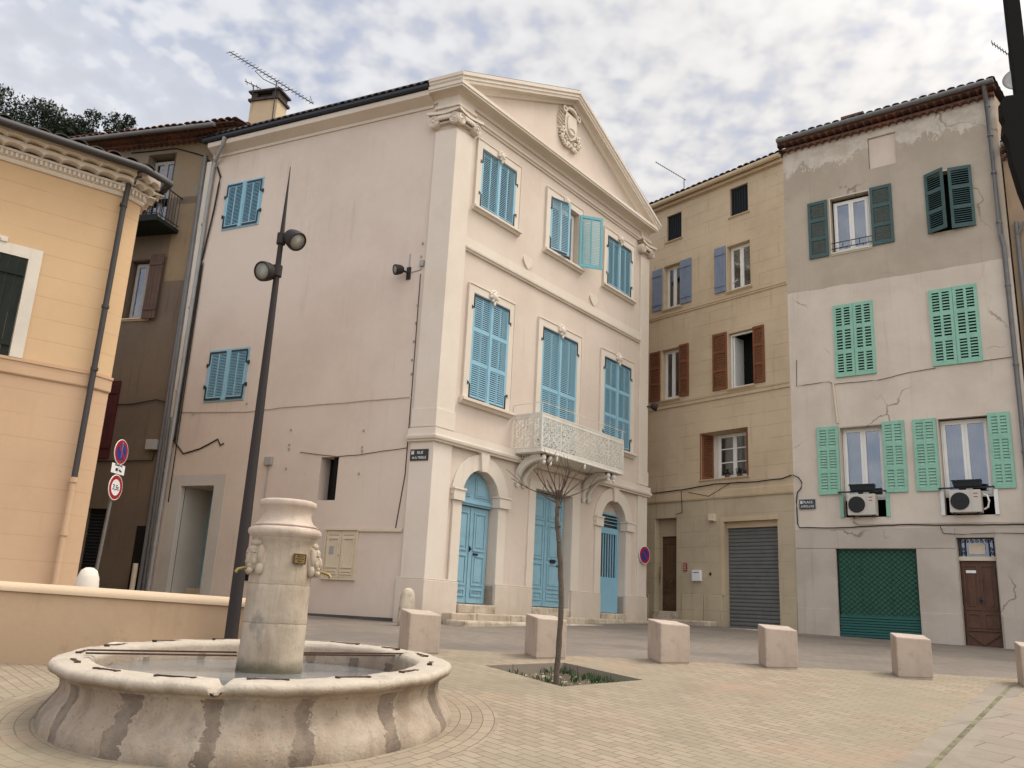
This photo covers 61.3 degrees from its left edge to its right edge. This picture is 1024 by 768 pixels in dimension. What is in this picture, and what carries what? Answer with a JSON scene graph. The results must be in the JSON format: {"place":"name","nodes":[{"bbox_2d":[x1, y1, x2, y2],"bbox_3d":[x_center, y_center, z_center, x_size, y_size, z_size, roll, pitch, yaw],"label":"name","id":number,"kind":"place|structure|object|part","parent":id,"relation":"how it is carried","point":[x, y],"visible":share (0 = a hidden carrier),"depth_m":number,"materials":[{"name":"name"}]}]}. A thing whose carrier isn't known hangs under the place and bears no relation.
{"place":"outdoors","nodes":[
{"label":"outdoors","id":0,"kind":"place"},
{"bbox_2d":[0,646,1023,767],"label":"plaza paving","id":1,"kind":"structure","parent":0,"point":[702,715],"depth_m":7.11,"materials":[{"name":"stone"}]},
{"bbox_2d":[0,581,245,663],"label":"wall","id":2,"kind":"structure","parent":1,"relation":"on","point":[43,623],"depth_m":8.26,"materials":[{"name":"beige paint"}]},
{"bbox_2d":[33,498,451,767],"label":"stone fountain","id":3,"kind":"object","parent":1,"relation":"on","point":[92,705],"visible":0.97,"depth_m":5.56,"materials":[{"name":"stone"}]},
{"bbox_2d":[104,660,388,684],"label":"water","id":4,"kind":"structure","parent":3,"relation":"in","point":[224,671],"depth_m":6.87,"materials":[{"name":"grey liquid"}]},
{"bbox_2d":[224,167,305,638],"bbox_3d":[-2.551,0.256,8.785,0.495,5.490,0.259,3,-15,0],"label":"street lamp","id":5,"kind":"object","parent":1,"relation":"on","point":[293,239],"visible":0.98,"depth_m":8.73,"materials":[{"name":"black metal"}]},
{"bbox_2d":[398,608,440,654],"bbox_3d":[-1.082,2.947,10.069,0.380,0.621,0.380,9,-16,-23],"label":"stone bollard","id":6,"kind":"object","parent":1,"relation":"on","point":[419,630],"visible":0.69,"depth_m":9.93,"materials":[{"name":"beige stone"}]},
{"bbox_2d":[524,614,566,658],"bbox_3d":[0.395,3.048,10.228,0.380,0.621,0.380,8,-16,-19],"label":"stone bollard","id":7,"kind":"object","parent":1,"relation":"on","point":[540,635],"visible":0.81,"depth_m":10.08,"materials":[{"name":"beige stone"}]},
{"bbox_2d":[485,663,641,681],"bbox_3d":[0.523,3.197,9.085,1.076,0.440,1.313,14,-18,-36],"label":"tree pit kerb","id":8,"kind":"object","parent":1,"relation":"on","point":[525,669],"visible":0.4,"depth_m":9.53,"materials":[{"name":"grey stone"}]},
{"bbox_2d":[514,671,610,686],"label":"soil","id":9,"kind":"structure","parent":8,"relation":"in","point":[565,677],"depth_m":9.33,"materials":[{"name":"soil"}]},
{"bbox_2d":[506,449,596,685],"bbox_3d":[0.350,1.909,8.743,0.946,2.468,0.392,9,-16,-23],"label":"young tree","id":10,"kind":"object","parent":9,"relation":"on","point":[558,497],"visible":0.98,"depth_m":8.82,"materials":[{"name":"brown plant"}]},
{"bbox_2d":[491,665,625,685],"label":"weeds","id":11,"kind":"object","parent":9,"relation":"on","point":[596,679],"visible":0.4,"depth_m":9.23,"materials":[{"name":"green plant"}]},
{"bbox_2d":[525,673,595,683],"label":"pebbles","id":12,"kind":"object","parent":9,"relation":"on","point":[543,676],"visible":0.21,"depth_m":9.42,"materials":[{"name":"stone"}]},
{"bbox_2d":[647,619,689,663],"bbox_3d":[1.872,3.143,10.347,0.380,0.621,0.380,7,-15,-14],"label":"stone bollard","id":13,"kind":"object","parent":1,"relation":"on","point":[668,641],"visible":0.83,"depth_m":10.20,"materials":[{"name":"beige stone"}]},
{"bbox_2d":[758,624,797,669],"bbox_3d":[3.200,3.221,10.406,0.380,0.621,0.380,2,-15,3],"label":"stone bollard","id":14,"kind":"object","parent":1,"relation":"on","point":[777,646],"visible":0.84,"depth_m":10.25,"materials":[{"name":"beige stone"}]},
{"bbox_2d":[890,633,932,679],"bbox_3d":[4.700,3.259,10.168,0.380,0.621,0.380,-1,-15,14],"label":"stone bollard","id":15,"kind":"object","parent":1,"relation":"on","point":[911,655],"visible":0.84,"depth_m":10.01,"materials":[{"name":"beige stone"}]},
{"bbox_2d":[894,684,1006,767],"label":"border slabs","id":16,"kind":"structure","parent":1,"relation":"on","point":[928,751],"depth_m":7.13,"materials":[{"name":"beige stone"}]},
{"bbox_2d":[926,685,1013,767],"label":"drain channel","id":17,"kind":"object","parent":1,"relation":"on","point":[953,743],"visible":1,"depth_m":7.17,"materials":[{"name":"grey stone"}]},
{"bbox_2d":[934,687,1023,767],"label":"border slabs","id":18,"kind":"structure","parent":1,"relation":"on","point":[954,757],"depth_m":7.16,"materials":[{"name":"beige stone"}]},
{"bbox_2d":[1014,641,1023,686],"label":"stone bollard","id":19,"kind":"object","parent":1,"relation":"on","point":[1019,651],"visible":0.88,"depth_m":9.90,"materials":[{"name":"beige stone"}]},
{"bbox_2d":[0,0,1023,204],"label":"sky","id":20,"kind":"structure","parent":0,"point":[700,90],"materials":[{"name":"white"}]},
{"bbox_2d":[305,603,1016,677],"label":"street","id":21,"kind":"structure","parent":0,"point":[719,644],"depth_m":13.45,"materials":[{"name":"grey stone"}]},
{"bbox_2d":[74,567,98,587],"bbox_3d":[-5.654,2.867,11.424,0.300,0.870,0.300,3,-15,0],"label":"round bollard","id":22,"kind":"object","parent":21,"relation":"on","point":[87,576],"visible":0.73,"depth_m":11.40,"materials":[{"name":"white stone"}]},
{"bbox_2d":[0,113,173,585],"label":"apricot house","id":23,"kind":"structure","parent":21,"relation":"on","point":[73,211],"depth_m":13.55,"materials":[{"name":"orange paint"}]},
{"bbox_2d":[95,439,127,570],"bbox_3d":[-6.960,2.448,14.785,0.184,3.051,0.438,3,-15,0],"label":"road sign post","id":24,"kind":"object","parent":21,"relation":"on","point":[115,485],"visible":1,"depth_m":14.95,"materials":[{"name":"grey metal"}]},
{"bbox_2d":[0,87,290,592],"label":"alley house","id":25,"kind":"structure","parent":21,"relation":"on","point":[146,336],"depth_m":21.26,"materials":[{"name":"paint"}]},
{"bbox_2d":[97,381,121,458],"bbox_3d":[-9.978,0.853,20.975,0.797,1.920,0.065,-1,-15,15],"label":"shutter","id":26,"kind":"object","parent":25,"relation":"in","point":[113,397],"depth_m":20.89,"materials":[{"name":"red paint"}]},
{"bbox_2d":[97,450,155,461],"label":"cable","id":27,"kind":"object","parent":25,"relation":"attached to","point":[131,460],"visible":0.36,"depth_m":20.41,"materials":[{"name":"black rubber"}]},
{"bbox_2d":[121,254,164,321],"bbox_3d":[-9.372,-2.317,22.031,1.474,1.720,0.836,-1,-15,15],"label":"window","id":28,"kind":"structure","parent":25,"relation":"in","point":[148,276],"depth_m":21.65,"materials":[{"name":"brown wood"}]},
{"bbox_2d":[117,399,172,404],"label":"cable","id":29,"kind":"object","parent":25,"relation":"attached to","point":[142,402],"visible":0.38,"depth_m":20.79,"materials":[{"name":"black rubber"}]},
{"bbox_2d":[147,152,176,220],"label":"window","id":30,"kind":"structure","parent":25,"relation":"in","point":[166,169],"depth_m":22.70,"materials":[{"name":"white wood"}]},
{"bbox_2d":[131,148,210,161],"bbox_3d":[-8.818,-5.813,22.503,2.711,0.748,0.058,-1,-15,16],"label":"cable","id":31,"kind":"object","parent":25,"relation":"attached to","point":[170,149],"visible":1,"depth_m":22.64,"materials":[{"name":"black rubber"}]},
{"bbox_2d":[245,81,260,93],"bbox_3d":[-7.166,-8.191,23.852,0.459,0.372,0.281,3,-15,0],"label":"tv antenna","id":32,"kind":"object","parent":25,"relation":"attached to","point":[252,86],"visible":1,"depth_m":23.88,"materials":[{"name":"black metal"}]},
{"bbox_2d":[228,51,313,118],"bbox_3d":[-6.755,-8.240,24.067,2.491,1.814,0.108,8,-15,-18],"label":"tv antenna","id":33,"kind":"object","parent":25,"relation":"attached to","point":[270,82],"visible":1,"depth_m":24.12,"materials":[{"name":"black metal"}]},
{"bbox_2d":[136,70,661,626],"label":"corner townhouse","id":34,"kind":"structure","parent":21,"relation":"on","point":[520,218],"depth_m":19.63,"materials":[{"name":"beige paint"}]},
{"bbox_2d":[168,263,203,501],"bbox_3d":[-7.749,-0.144,20.566,0.051,5.900,0.024,-4,-16,25],"label":"cable","id":35,"kind":"object","parent":34,"relation":"attached to","point":[185,383],"visible":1,"depth_m":20.52,"materials":[{"name":"black rubber"}]},
{"bbox_2d":[174,166,220,441],"bbox_3d":[-7.615,-2.089,21.045,0.240,7.113,0.044,-4,-16,25],"label":"cable","id":36,"kind":"object","parent":34,"relation":"attached to","point":[178,416],"visible":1,"depth_m":20.99,"materials":[{"name":"black rubber"}]},
{"bbox_2d":[173,438,223,453],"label":"cable","id":37,"kind":"object","parent":34,"relation":"attached to","point":[198,448],"visible":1,"depth_m":19.83,"materials":[{"name":"black rubber"}]},
{"bbox_2d":[198,492,212,587],"bbox_3d":[-6.781,3.783,20.079,0.980,2.560,0.082,-4,-16,25],"label":"side door","id":38,"kind":"structure","parent":34,"relation":"in","point":[210,504],"depth_m":20.29,"materials":[{"name":"grey paint"}]},
{"bbox_2d":[263,457,273,498],"bbox_3d":[-5.328,2.105,18.718,0.200,1.060,0.080,-4,-16,25],"label":"junction box","id":39,"kind":"object","parent":34,"relation":"attached to","point":[268,461],"visible":0.94,"depth_m":18.78,"materials":[{"name":"grey plastic"}]},
{"bbox_2d":[190,397,409,412],"bbox_3d":[-4.965,0.504,19.027,6.360,0.119,0.016,-4,-16,25],"label":"cable","id":40,"kind":"object","parent":34,"relation":"attached to","point":[317,404],"visible":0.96,"depth_m":18.61,"materials":[{"name":"grey rubber"}]},
{"bbox_2d":[320,528,358,579],"bbox_3d":[-3.472,3.429,17.434,0.830,1.015,0.065,-4,-16,25],"label":"meter cabinet","id":41,"kind":"object","parent":34,"relation":"attached to","point":[340,552],"visible":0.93,"depth_m":17.42,"materials":[{"name":"beige paint"}]},
{"bbox_3d":[-3.639,3.440,17.518,0.366,0.932,0.048,-4,-16,25],"label":"cabinet door","id":42,"kind":"part","parent":41,"relation":"part of","materials":[{"name":"beige paint"}]},
{"bbox_3d":[-3.301,3.415,17.358,0.366,0.932,0.048,-4,-16,25],"label":"cabinet door","id":43,"kind":"part","parent":41,"relation":"part of","materials":[{"name":"beige paint"}]},
{"bbox_2d":[300,447,406,456],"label":"cable","id":44,"kind":"object","parent":34,"relation":"attached to","point":[353,455],"visible":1,"depth_m":17.93,"materials":[{"name":"rubber"}]},
{"bbox_2d":[359,528,402,531],"bbox_3d":[-2.614,2.905,17.172,1.010,0.060,0.044,-4,-16,25],"label":"cable duct","id":45,"kind":"object","parent":34,"relation":"attached to","point":[379,530],"visible":1,"depth_m":17.15,"materials":[{"name":"beige paint"}]},
{"bbox_2d":[395,398,411,527],"bbox_3d":[-2.178,1.561,17.352,0.136,2.633,0.018,-4,-16,25],"label":"cable","id":46,"kind":"object","parent":34,"relation":"attached to","point":[405,466],"visible":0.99,"depth_m":17.28,"materials":[{"name":"metal"}]},
{"bbox_2d":[392,254,424,279],"bbox_3d":[-2.205,-2.544,18.438,0.667,0.590,0.270,5,-15,-7],"label":"wall lamp","id":47,"kind":"object","parent":34,"relation":"attached to","point":[397,269],"visible":1,"depth_m":18.38,"materials":[{"name":"black metal"}]},
{"bbox_2d":[411,274,420,396],"bbox_3d":[-2.000,-1.037,18.008,0.034,2.698,0.016,-4,-16,25],"label":"cable","id":48,"kind":"object","parent":34,"relation":"attached to","point":[415,336],"visible":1,"depth_m":17.98,"materials":[{"name":"metal"}]},
{"bbox_2d":[410,449,428,460],"bbox_3d":[-1.843,1.407,17.168,0.420,0.230,0.016,-4,-16,25],"label":"street name sign","id":49,"kind":"object","parent":34,"relation":"attached to","point":[418,454],"visible":1,"depth_m":17.16,"materials":[{"name":"metal"}]},
{"bbox_2d":[457,506,488,603],"bbox_3d":[-0.912,3.540,17.944,0.199,1.970,1.180,-8,-18,37],"label":"double door","id":50,"kind":"structure","parent":34,"relation":"in","point":[474,521],"depth_m":18.00,"materials":[{"name":"blue paint"}]},
{"bbox_2d":[532,492,563,607],"bbox_3d":[0.731,3.847,20.081,0.170,2.580,1.490,-8,-18,37],"label":"double door","id":51,"kind":"structure","parent":34,"relation":"in","point":[545,584],"depth_m":20.07,"materials":[{"name":"blue paint"}]},
{"bbox_2d":[639,546,649,563],"bbox_3d":[3.514,4.566,23.084,0.470,0.470,0.096,17,-20,-42],"label":"no parking sign","id":52,"kind":"object","parent":34,"relation":"attached to","point":[644,554],"visible":1,"depth_m":23.04,"materials":[{"name":"blue metal"}]},
{"bbox_2d":[647,403,658,410],"bbox_3d":[3.927,0.664,24.304,0.402,0.280,0.232,0,-15,13],"label":"wall lamp","id":53,"kind":"object","parent":34,"relation":"attached to","point":[653,406],"visible":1,"depth_m":24.20,"materials":[{"name":"black metal"}]},
{"bbox_2d":[397,588,414,625],"bbox_3d":[-1.867,4.014,15.310,0.310,0.790,0.310,3,-15,0],"label":"corner guard stone","id":54,"kind":"object","parent":21,"relation":"on","point":[407,599],"visible":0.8,"depth_m":15.25,"materials":[{"name":"stone"}]},
{"bbox_2d":[647,618,757,630],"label":"pavement kerb","id":55,"kind":"structure","parent":21,"relation":"on","point":[700,623],"depth_m":22.75,"materials":[{"name":"stone"}]},
{"bbox_2d":[646,150,868,632],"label":"ochre townhouse","id":56,"kind":"structure","parent":21,"relation":"on","point":[719,391],"depth_m":24.38,"materials":[{"name":"paint"}]},
{"bbox_2d":[659,537,675,610],"bbox_3d":[4.510,5.440,24.606,0.235,2.160,0.720,15,-19,-38],"label":"entrance door","id":57,"kind":"structure","parent":56,"relation":"in","point":[669,543],"depth_m":24.70,"materials":[{"name":"brown wood"}]},
{"bbox_2d":[649,343,688,403],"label":"window","id":58,"kind":"structure","parent":56,"relation":"in","point":[674,377],"depth_m":26.01,"materials":[{"name":"white paint"}]},
{"bbox_2d":[656,162,685,179],"bbox_3d":[4.985,-6.437,27.137,0.964,1.238,0.100,0,-15,9],"label":"tv antenna","id":59,"kind":"object","parent":56,"relation":"attached to","point":[670,170],"visible":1,"depth_m":27.21,"materials":[{"name":"black metal"}]},
{"bbox_2d":[652,257,691,312],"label":"window","id":60,"kind":"structure","parent":56,"relation":"in","point":[679,290],"depth_m":26.64,"materials":[{"name":"white paint"}]},
{"bbox_2d":[665,213,682,244],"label":"barred window","id":61,"kind":"structure","parent":56,"relation":"in","point":[675,222],"depth_m":27.00,"materials":[{"name":"metal"}]},
{"bbox_2d":[652,475,791,493],"bbox_3d":[5.531,2.792,23.810,0.034,0.194,4.884,15,-19,-38],"label":"cable","id":62,"kind":"object","parent":56,"relation":"attached to","point":[723,483],"visible":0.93,"depth_m":23.52,"materials":[{"name":"black rubber"}]},
{"bbox_2d":[698,427,749,481],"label":"window","id":63,"kind":"structure","parent":56,"relation":"in","point":[729,451],"depth_m":24.25,"materials":[{"name":"red paint"}]},
{"bbox_2d":[723,467,742,477],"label":"potted plants","id":64,"kind":"object","parent":56,"relation":"on","point":[739,471],"visible":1,"depth_m":23.72,"materials":[{"name":"green plant"}]},
{"bbox_2d":[714,238,752,294],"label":"window","id":65,"kind":"structure","parent":56,"relation":"in","point":[741,256],"depth_m":25.03,"materials":[{"name":"white paint"}]},
{"bbox_2d":[712,324,764,391],"bbox_3d":[6.509,-0.632,24.245,0.660,1.750,1.700,15,-19,-38],"label":"window","id":66,"kind":"structure","parent":56,"relation":"in","point":[743,345],"depth_m":24.39,"materials":[{"name":"white paint"}]},
{"bbox_2d":[728,183,749,219],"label":"barred window","id":67,"kind":"structure","parent":56,"relation":"in","point":[739,195],"depth_m":25.26,"materials":[{"name":"metal"}]},
{"bbox_2d":[776,76,1023,648],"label":"cream townhouse","id":68,"kind":"structure","parent":21,"relation":"on","point":[913,271],"depth_m":21.07,"materials":[{"name":"paint"}]},
{"bbox_2d":[799,499,815,508],"bbox_3d":[7.386,3.005,21.619,0.400,0.240,0.016,-8,-18,36],"label":"street name sign","id":69,"kind":"object","parent":68,"relation":"attached to","point":[806,503],"visible":1,"depth_m":21.61,"materials":[{"name":"metal"}]},
{"bbox_2d":[807,183,894,259],"bbox_3d":[9.060,-4.161,22.934,2.140,1.680,0.745,-8,-18,36],"label":"window","id":70,"kind":"structure","parent":68,"relation":"in","point":[854,225],"depth_m":22.94,"materials":[{"name":"white paint"}]},
{"bbox_2d":[832,300,877,377],"bbox_3d":[8.857,-1.071,22.126,1.020,1.920,0.667,-8,-18,36],"label":"window","id":71,"kind":"structure","parent":68,"relation":"in","point":[855,354],"depth_m":21.96,"materials":[{"name":"green paint"}]},
{"bbox_2d":[848,483,875,490],"bbox_3d":[8.444,2.497,20.828,0.600,0.152,0.190,-8,-18,36],"label":"window box","id":72,"kind":"object","parent":68,"relation":"attached to","point":[861,487],"visible":1,"depth_m":20.77,"materials":[{"name":"plastic"}]},
{"bbox_2d":[816,420,907,517],"bbox_3d":[8.699,2.171,21.280,2.070,2.310,0.906,-8,-18,36],"label":"window","id":73,"kind":"structure","parent":68,"relation":"in","point":[866,460],"depth_m":21.30,"materials":[{"name":"white paint"}]},
{"bbox_2d":[847,494,878,516],"bbox_3d":[8.425,2.925,20.771,0.640,0.530,0.302,-8,-18,36],"label":"air conditioner","id":74,"kind":"object","parent":68,"relation":"attached to","point":[862,504],"visible":1,"depth_m":20.65,"materials":[{"name":"plastic"}]},
{"bbox_2d":[796,360,934,385],"bbox_3d":[8.761,-0.434,21.613,3.335,0.789,0.014,-8,-18,36],"label":"cable","id":75,"kind":"object","parent":68,"relation":"attached to","point":[852,382],"visible":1,"depth_m":21.69,"materials":[{"name":"rubber"}]},
{"bbox_2d":[868,133,896,168],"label":"blocked window","id":76,"kind":"structure","parent":68,"relation":"in","point":[882,150],"depth_m":22.67,"materials":[{"name":"beige paint"}]},
{"bbox_2d":[793,475,1023,528],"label":"cable","id":77,"kind":"object","parent":68,"relation":"attached to","point":[890,525],"visible":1,"depth_m":20.34,"materials":[{"name":"black rubber"}]},
{"bbox_2d":[853,517,1023,524],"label":"cable","id":78,"kind":"object","parent":68,"relation":"attached to","point":[936,523],"visible":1,"depth_m":19.77,"materials":[{"name":"grey plastic"}]},
{"bbox_2d":[923,164,975,233],"bbox_3d":[10.910,-4.499,21.458,1.071,1.650,0.902,-8,-18,36],"label":"window","id":79,"kind":"structure","parent":68,"relation":"in","point":[950,201],"depth_m":21.44,"materials":[{"name":"teal paint"}]},
{"bbox_2d":[927,283,983,366],"bbox_3d":[10.715,-1.331,20.769,1.090,1.920,0.667,-8,-18,36],"label":"window","id":80,"kind":"structure","parent":68,"relation":"in","point":[954,312],"depth_m":20.62,"materials":[{"name":"green paint"}]},
{"bbox_2d":[912,411,1016,515],"bbox_3d":[10.481,1.923,19.983,2.030,2.310,0.906,-8,-18,36],"label":"window","id":81,"kind":"structure","parent":68,"relation":"in","point":[968,448],"depth_m":19.97,"materials":[{"name":"white paint"}]},
{"bbox_2d":[951,479,981,486],"bbox_3d":[10.265,2.242,19.497,0.620,0.152,0.190,-8,-18,36],"label":"window box","id":82,"kind":"object","parent":68,"relation":"attached to","point":[967,483],"visible":1,"depth_m":19.43,"materials":[{"name":"plastic"}]},
{"bbox_2d":[949,489,989,514],"bbox_3d":[10.291,2.654,19.409,0.812,0.530,0.302,-8,-18,36],"label":"air conditioner","id":83,"kind":"object","parent":68,"relation":"attached to","point":[965,501],"visible":1,"depth_m":19.34,"materials":[{"name":"white metal"}]},
{"bbox_2d":[959,539,994,555],"bbox_3d":[10.427,3.676,19.375,0.720,0.390,0.080,-8,-18,36],"label":"window grille","id":84,"kind":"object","parent":68,"relation":"in","point":[974,548],"depth_m":19.37,"materials":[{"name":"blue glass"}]},
{"bbox_2d":[940,526,1023,534],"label":"cable","id":85,"kind":"object","parent":68,"relation":"attached to","point":[978,533],"visible":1,"depth_m":19.19,"materials":[{"name":"rubber"}]},
{"bbox_2d":[960,561,1003,647],"bbox_3d":[10.353,4.870,19.047,0.720,1.910,0.160,-8,-18,36],"label":"entrance door","id":86,"kind":"structure","parent":68,"relation":"in","point":[983,622],"depth_m":19.06,"materials":[{"name":"brown wood"}]},
{"bbox_2d":[1000,140,1023,360],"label":"tan house","id":87,"kind":"structure","parent":21,"relation":"on","point":[1015,214],"depth_m":20.26,"materials":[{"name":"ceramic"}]},
{"bbox_2d":[991,40,1009,67],"bbox_3d":[11.493,-7.412,19.990,0.626,1.356,0.240,-7,-18,34],"label":"tv antenna","id":88,"kind":"object","parent":87,"relation":"attached to","point":[1000,50],"visible":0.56,"depth_m":20.15,"materials":[{"name":"black metal"}]},
{"bbox_2d":[1002,71,1012,89],"bbox_3d":[11.540,-6.741,19.634,0.670,1.086,0.244,-8,-18,35],"label":"satellite dish","id":89,"kind":"object","parent":87,"relation":"attached to","point":[1006,81],"visible":0.23,"depth_m":19.84,"materials":[{"name":"metal"}]},
{"bbox_2d":[956,696,1023,767],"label":"pavement","id":90,"kind":"structure","parent":0,"point":[1000,744],"depth_m":6.74,"materials":[{"name":"beige stone"}]},
{"bbox_2d":[998,0,1023,209],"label":"lamp post","id":91,"kind":"object","parent":90,"relation":"on","point":[1011,113],"visible":1,"depth_m":4.32,"materials":[{"name":"black metal"}]},
{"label":"hill","id":92,"kind":"structure","parent":0,"visible":0},
{"bbox_2d":[0,83,35,126],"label":"evergreen tree","id":93,"kind":"object","parent":92,"relation":"on","point":[10,95],"visible":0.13,"depth_m":65.94,"materials":[{"name":"green plant"}]},
{"bbox_2d":[1,94,86,136],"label":"evergreen tree","id":94,"kind":"object","parent":92,"relation":"on","point":[54,121],"visible":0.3,"depth_m":65.61,"materials":[{"name":"green plant"}]},
{"bbox_2d":[62,119,99,136],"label":"evergreen tree","id":95,"kind":"object","parent":92,"relation":"on","point":[88,125],"visible":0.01,"depth_m":67.12,"materials":[{"name":"green plant"}]},
{"bbox_2d":[62,107,137,135],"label":"evergreen tree","id":96,"kind":"object","parent":92,"relation":"on","point":[125,124],"visible":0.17,"depth_m":65.48,"materials":[{"name":"green plant"}]}
]}

